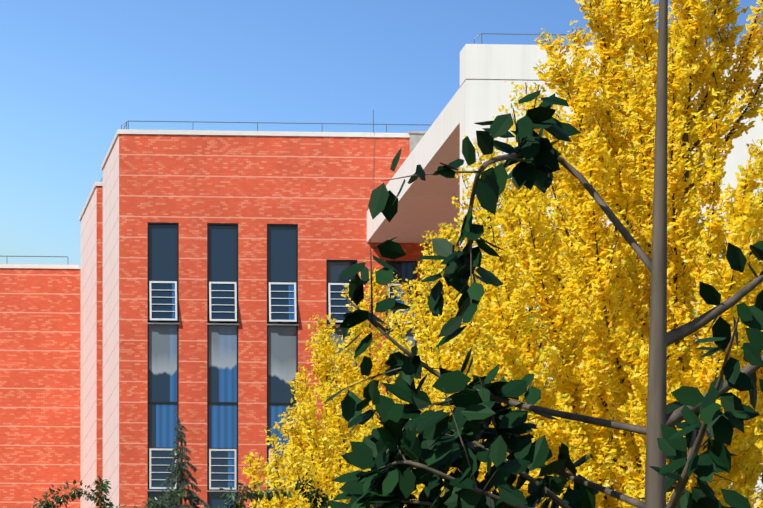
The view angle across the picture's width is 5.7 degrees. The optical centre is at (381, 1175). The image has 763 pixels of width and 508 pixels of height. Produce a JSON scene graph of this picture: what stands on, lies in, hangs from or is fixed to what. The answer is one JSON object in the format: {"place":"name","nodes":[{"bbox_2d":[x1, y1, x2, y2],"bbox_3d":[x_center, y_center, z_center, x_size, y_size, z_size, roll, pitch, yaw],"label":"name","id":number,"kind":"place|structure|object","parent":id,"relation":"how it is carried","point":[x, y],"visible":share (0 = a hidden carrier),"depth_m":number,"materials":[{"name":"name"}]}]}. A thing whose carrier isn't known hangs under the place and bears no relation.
{"place":"outdoors","nodes":[
{"label":"outdoors","id":0,"kind":"place"},
{"bbox_2d":[0,110,459,507],"bbox_3d":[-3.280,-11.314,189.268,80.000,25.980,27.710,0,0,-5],"label":"red brick building","id":1,"kind":"structure","parent":0,"point":[200,288],"depth_m":175.60,"materials":[{"name":"brick"}]},
{"bbox_2d":[0,0,762,268],"label":"sky","id":2,"kind":"structure","parent":0,"point":[72,72],"materials":[{"name":"blue"}]},
{"bbox_2d":[367,33,762,507],"bbox_3d":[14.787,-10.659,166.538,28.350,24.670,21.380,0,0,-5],"label":"building","id":3,"kind":"structure","parent":0,"point":[487,71],"depth_m":155.09,"materials":[{"name":"paint"}]},
{"label":"ground","id":4,"kind":"structure","parent":0,"visible":0},
{"bbox_2d":[33,480,77,507],"bbox_3d":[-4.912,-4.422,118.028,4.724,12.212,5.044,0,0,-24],"label":"bush","id":5,"kind":"object","parent":4,"relation":"on","point":[50,504],"visible":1,"depth_m":116.83,"materials":[{"name":"green plant"}]},
{"bbox_2d":[71,476,186,507],"bbox_3d":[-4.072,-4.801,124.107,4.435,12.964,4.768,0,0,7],"label":"bush","id":6,"kind":"object","parent":4,"relation":"on","point":[102,489],"visible":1,"depth_m":124.15,"materials":[{"name":"green plant"}]},
{"bbox_2d":[160,413,210,507],"bbox_3d":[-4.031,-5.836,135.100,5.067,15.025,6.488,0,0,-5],"label":"conifer tree","id":7,"kind":"object","parent":4,"relation":"on","point":[181,468],"visible":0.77,"depth_m":134.95,"materials":[{"name":"green plant"}]},
{"bbox_2d":[206,480,291,507],"bbox_3d":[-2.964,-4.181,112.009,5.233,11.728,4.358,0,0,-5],"label":"bush","id":8,"kind":"object","parent":4,"relation":"on","point":[246,495],"visible":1,"depth_m":111.30,"materials":[{"name":"green plant"}]},
{"bbox_2d":[249,414,319,507],"bbox_3d":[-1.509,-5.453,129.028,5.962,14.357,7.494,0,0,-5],"label":"ginkgo tree","id":9,"kind":"object","parent":4,"relation":"on","point":[285,469],"visible":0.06,"depth_m":128.14,"materials":[{"name":"yellow plant"}]},
{"bbox_2d":[241,324,366,507],"bbox_3d":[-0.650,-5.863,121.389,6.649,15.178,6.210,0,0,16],"label":"ginkgo tree","id":10,"kind":"object","parent":4,"relation":"on","point":[320,370],"visible":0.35,"depth_m":121.24,"materials":[{"name":"yellow plant"}]},
{"bbox_2d":[294,468,372,507],"bbox_3d":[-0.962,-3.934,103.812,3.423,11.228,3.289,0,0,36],"label":"bush","id":11,"kind":"object","parent":4,"relation":"on","point":[310,496],"visible":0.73,"depth_m":104.06,"materials":[{"name":"green plant"}]},
{"bbox_2d":[251,261,422,507],"bbox_3d":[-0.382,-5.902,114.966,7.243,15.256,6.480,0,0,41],"label":"ginkgo tree","id":12,"kind":"object","parent":4,"relation":"on","point":[310,437],"visible":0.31,"depth_m":114.11,"materials":[{"name":"yellow plant"}]},
{"bbox_2d":[327,223,472,499],"bbox_3d":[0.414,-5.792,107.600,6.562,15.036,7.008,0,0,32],"label":"ginkgo tree","id":13,"kind":"object","parent":4,"relation":"on","point":[450,292],"visible":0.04,"depth_m":107.49,"materials":[{"name":"yellow plant"}]},
{"bbox_2d":[328,135,617,507],"bbox_3d":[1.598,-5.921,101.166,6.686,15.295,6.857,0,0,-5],"label":"ginkgo tree","id":14,"kind":"object","parent":4,"relation":"on","point":[430,325],"visible":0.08,"depth_m":100.56,"materials":[{"name":"yellow plant"}]},
{"bbox_2d":[389,78,618,506],"bbox_3d":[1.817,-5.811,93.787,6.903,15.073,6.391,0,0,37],"label":"ginkgo tree","id":15,"kind":"object","parent":4,"relation":"on","point":[480,220],"visible":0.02,"depth_m":93.66,"materials":[{"name":"yellow plant"}]},
{"bbox_2d":[326,0,762,507],"bbox_3d":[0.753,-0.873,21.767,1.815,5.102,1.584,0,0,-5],"label":"photinia tree","id":16,"kind":"object","parent":4,"relation":"on","point":[393,451],"visible":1,"depth_m":21.83,"materials":[{"name":"green plant"}]},
{"bbox_2d":[367,0,762,507],"bbox_3d":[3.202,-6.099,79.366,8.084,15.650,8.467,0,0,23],"label":"ginkgo tree","id":17,"kind":"object","parent":4,"relation":"on","point":[625,369],"visible":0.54,"depth_m":78.75,"materials":[{"name":"yellow plant"}]},
{"bbox_2d":[436,0,762,507],"bbox_3d":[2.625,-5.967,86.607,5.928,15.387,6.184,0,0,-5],"label":"ginkgo tree","id":18,"kind":"object","parent":4,"relation":"on","point":[622,46],"visible":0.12,"depth_m":86.45,"materials":[{"name":"yellow plant"}]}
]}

